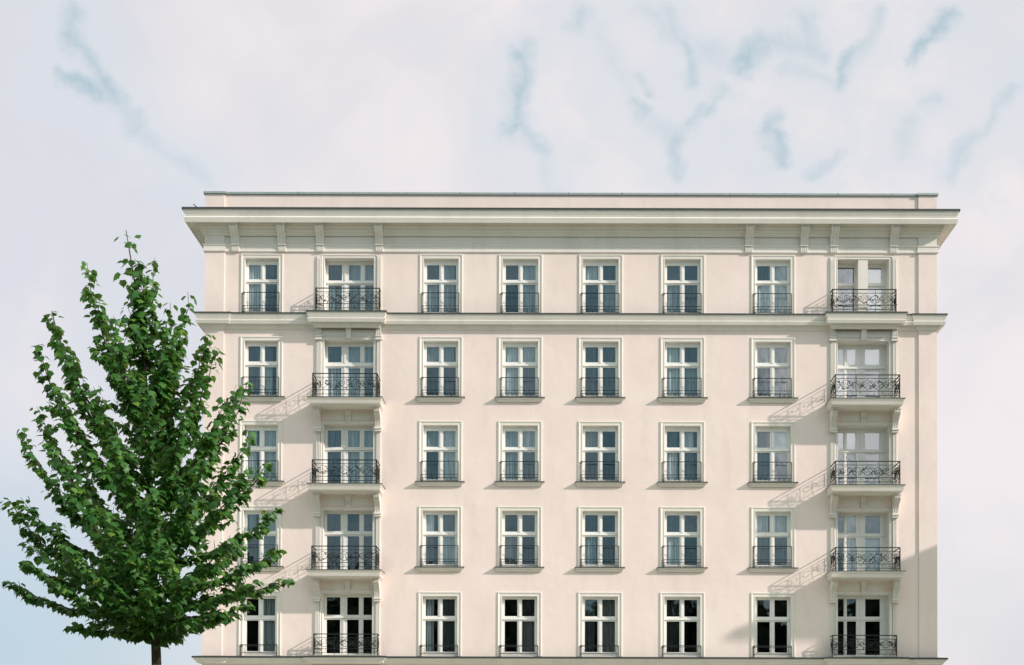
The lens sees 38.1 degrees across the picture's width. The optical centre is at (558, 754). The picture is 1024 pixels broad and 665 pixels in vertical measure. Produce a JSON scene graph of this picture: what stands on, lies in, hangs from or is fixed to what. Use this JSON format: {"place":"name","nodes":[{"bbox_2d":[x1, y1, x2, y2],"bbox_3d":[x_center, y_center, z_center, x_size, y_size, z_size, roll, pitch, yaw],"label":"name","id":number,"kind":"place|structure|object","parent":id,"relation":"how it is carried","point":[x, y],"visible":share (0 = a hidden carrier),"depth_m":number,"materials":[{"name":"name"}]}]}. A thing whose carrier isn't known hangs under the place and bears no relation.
{"place":"outdoors","nodes":[
{"label":"outdoors","id":0,"kind":"place"},
{"bbox_2d":[0,231,296,664],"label":"maple tree","id":1,"kind":"object","parent":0,"point":[112,586],"visible":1,"depth_m":19.71,"materials":[{"name":"green plant"}]},
{"bbox_2d":[0,0,1023,664],"label":"sky","id":2,"kind":"structure","parent":0,"point":[117,117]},
{"bbox_2d":[182,191,959,664],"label":"apartment building","id":3,"kind":"structure","parent":0,"point":[594,427],"depth_m":56.23,"materials":[{"name":"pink paint"}]},
{"bbox_2d":[234,506,283,570],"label":"window","id":4,"kind":"structure","parent":3,"relation":"in","point":[247,517],"depth_m":56.33,"materials":[{"name":"white paint"}]},
{"bbox_2d":[238,591,280,655],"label":"window","id":5,"kind":"structure","parent":3,"relation":"in","point":[269,617],"depth_m":56.27,"materials":[{"name":"white paint"}]},
{"bbox_2d":[235,420,284,485],"bbox_3d":[-11.323,-11.436,56.296,1.841,2.495,0.553,0,-1,0],"label":"window","id":6,"kind":"structure","parent":3,"relation":"in","point":[270,448],"depth_m":56.38,"materials":[{"name":"white paint"}]},
{"bbox_2d":[237,336,284,401],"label":"window","id":7,"kind":"structure","parent":3,"relation":"in","point":[257,363],"depth_m":56.44,"materials":[{"name":"white paint"}]},
{"bbox_2d":[240,254,282,311],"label":"window","id":8,"kind":"structure","parent":3,"relation":"in","point":[257,294],"depth_m":56.51,"materials":[{"name":"white paint"}]},
{"bbox_2d":[314,590,379,654],"bbox_3d":[-8.007,-4.999,56.294,2.480,2.480,0.522,0,-1,0],"label":"balcony door","id":9,"kind":"structure","parent":3,"relation":"in","point":[321,617],"depth_m":56.41,"materials":[{"name":"white paint"}]},
{"bbox_2d":[315,421,380,482],"bbox_3d":[-7.990,-11.393,56.444,2.480,2.550,0.597,0,-1,0],"label":"balcony door","id":10,"kind":"structure","parent":3,"relation":"in","point":[337,439],"depth_m":56.58,"materials":[{"name":"white paint"}]},
{"bbox_2d":[315,506,380,568],"bbox_3d":[-7.999,-8.148,56.385,2.480,2.500,0.593,0,-1,0],"label":"balcony door","id":11,"kind":"structure","parent":3,"relation":"in","point":[331,529],"depth_m":56.49,"materials":[{"name":"white paint"}]},
{"bbox_2d":[316,254,381,309],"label":"balcony door","id":12,"kind":"structure","parent":3,"relation":"in","point":[333,270],"depth_m":56.69,"materials":[{"name":"white paint"}]},
{"bbox_2d":[316,330,381,395],"bbox_3d":[-7.981,-14.737,56.501,2.480,2.780,0.596,0,-1,0],"label":"balcony door","id":13,"kind":"structure","parent":3,"relation":"in","point":[335,353],"depth_m":56.62,"materials":[{"name":"white paint"}]},
{"bbox_2d":[415,506,463,571],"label":"window","id":14,"kind":"structure","parent":3,"relation":"in","point":[449,533],"depth_m":56.33,"materials":[{"name":"white paint"}]},
{"bbox_2d":[415,336,464,401],"bbox_3d":[-4.499,-14.628,56.352,1.871,2.495,0.553,0,-1,0],"label":"window","id":15,"kind":"structure","parent":3,"relation":"in","point":[437,364],"depth_m":56.45,"materials":[{"name":"white paint"}]},
{"bbox_2d":[415,421,464,485],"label":"window","id":16,"kind":"structure","parent":3,"relation":"in","point":[440,442],"depth_m":56.40,"materials":[{"name":"white paint"}]},
{"bbox_2d":[418,592,461,655],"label":"window","id":17,"kind":"structure","parent":3,"relation":"in","point":[448,618],"depth_m":56.29,"materials":[{"name":"white paint"}]},
{"bbox_2d":[419,254,462,312],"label":"window","id":18,"kind":"structure","parent":3,"relation":"in","point":[429,263],"depth_m":56.51,"materials":[{"name":"white paint"}]},
{"bbox_2d":[494,506,543,571],"bbox_3d":[-1.499,-8.166,56.239,1.896,2.485,0.552,0,-1,0],"label":"window","id":19,"kind":"structure","parent":3,"relation":"in","point":[510,534],"depth_m":56.32,"materials":[{"name":"white paint"}]},
{"bbox_2d":[494,421,544,486],"bbox_3d":[-1.490,-11.411,56.295,1.896,2.495,0.551,0,-1,0],"label":"window","id":20,"kind":"structure","parent":3,"relation":"in","point":[519,442],"depth_m":56.40,"materials":[{"name":"white paint"}]},
{"bbox_2d":[497,592,541,655],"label":"window","id":21,"kind":"structure","parent":3,"relation":"in","point":[528,618],"depth_m":56.27,"materials":[{"name":"white paint"}]},
{"bbox_2d":[498,254,541,312],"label":"window","id":22,"kind":"structure","parent":3,"relation":"in","point":[520,275],"depth_m":56.52,"materials":[{"name":"white paint"}]},
{"bbox_2d":[495,337,544,401],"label":"window","id":23,"kind":"structure","parent":3,"relation":"in","point":[519,358],"depth_m":56.45,"materials":[{"name":"white paint"}]},
{"bbox_2d":[575,337,624,402],"bbox_3d":[1.568,-14.612,56.353,1.906,2.495,0.555,0,-1,0],"label":"window","id":24,"kind":"structure","parent":3,"relation":"in","point":[609,364],"depth_m":56.45,"materials":[{"name":"white paint"}]},
{"bbox_2d":[575,421,624,486],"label":"window","id":25,"kind":"structure","parent":3,"relation":"in","point":[591,449],"depth_m":56.36,"materials":[{"name":"white paint"}]},
{"bbox_2d":[575,506,624,571],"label":"window","id":26,"kind":"structure","parent":3,"relation":"in","point":[587,534],"depth_m":56.32,"materials":[{"name":"white paint"}]},
{"bbox_2d":[578,592,621,656],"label":"window","id":27,"kind":"structure","parent":3,"relation":"in","point":[608,618],"depth_m":56.29,"materials":[{"name":"white paint"}]},
{"bbox_2d":[579,254,622,312],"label":"window","id":28,"kind":"structure","parent":3,"relation":"in","point":[600,276],"depth_m":56.52,"materials":[{"name":"white paint"}]},
{"bbox_2d":[660,255,704,312],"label":"window","id":29,"kind":"structure","parent":3,"relation":"in","point":[682,276],"depth_m":56.51,"materials":[{"name":"white paint"}]},
{"bbox_2d":[657,337,707,402],"bbox_3d":[4.683,-14.604,56.352,1.916,2.495,0.553,0,-1,0],"label":"window","id":30,"kind":"structure","parent":3,"relation":"in","point":[682,359],"depth_m":56.45,"materials":[{"name":"white paint"}]},
{"bbox_2d":[657,421,707,486],"bbox_3d":[4.675,-11.395,56.297,1.916,2.495,0.554,0,-1,0],"label":"window","id":31,"kind":"structure","parent":3,"relation":"in","point":[669,449],"depth_m":56.38,"materials":[{"name":"white paint"}]},
{"bbox_2d":[657,507,707,571],"bbox_3d":[4.666,-8.150,56.239,1.916,2.485,0.551,0,-1,0],"label":"window","id":32,"kind":"structure","parent":3,"relation":"in","point":[672,534],"depth_m":56.32,"materials":[{"name":"white paint"}]},
{"bbox_2d":[660,592,704,656],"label":"window","id":33,"kind":"structure","parent":3,"relation":"in","point":[672,619],"depth_m":56.27,"materials":[{"name":"white paint"}]},
{"bbox_2d":[751,255,794,312],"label":"window","id":34,"kind":"structure","parent":3,"relation":"in","point":[772,276],"depth_m":56.52,"materials":[{"name":"white paint"}]},
{"bbox_2d":[748,337,797,402],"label":"window","id":35,"kind":"structure","parent":3,"relation":"in","point":[781,365],"depth_m":56.45,"materials":[{"name":"white paint"}]},
{"bbox_2d":[748,422,797,486],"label":"window","id":36,"kind":"structure","parent":3,"relation":"in","point":[772,443],"depth_m":56.40,"materials":[{"name":"white paint"}]},
{"bbox_2d":[748,507,797,572],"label":"window","id":37,"kind":"structure","parent":3,"relation":"in","point":[781,534],"depth_m":56.34,"materials":[{"name":"white paint"}]},
{"bbox_2d":[751,593,794,656],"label":"window","id":38,"kind":"structure","parent":3,"relation":"in","point":[790,597],"depth_m":56.23,"materials":[{"name":"white paint"}]},
{"bbox_2d":[830,256,896,310],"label":"balcony door","id":39,"kind":"structure","parent":3,"relation":"in","point":[846,272],"depth_m":56.65,"materials":[{"name":"white paint"}]},
{"bbox_2d":[830,331,896,397],"bbox_3d":[11.561,-14.685,56.549,2.555,2.780,0.692,0,-1,0],"label":"balcony door","id":40,"kind":"structure","parent":3,"relation":"in","point":[849,354],"depth_m":56.76,"materials":[{"name":"white paint"}]},
{"bbox_2d":[830,422,896,483],"bbox_3d":[11.552,-11.341,56.491,2.555,2.550,0.692,0,-1,0],"label":"balcony door","id":41,"kind":"structure","parent":3,"relation":"in","point":[852,441],"depth_m":56.72,"materials":[{"name":"white paint"}]},
{"bbox_2d":[830,508,896,570],"bbox_3d":[11.544,-8.096,56.458,2.555,2.500,0.739,0,-1,0],"label":"balcony door","id":42,"kind":"structure","parent":3,"relation":"in","point":[852,527],"depth_m":56.66,"materials":[{"name":"white paint"}]},
{"bbox_2d":[830,591,897,656],"bbox_3d":[11.535,-4.947,56.364,2.555,2.480,0.662,0,-1,0],"label":"balcony door","id":43,"kind":"structure","parent":3,"relation":"in","point":[888,619],"depth_m":56.55,"materials":[{"name":"white paint"}]}
]}

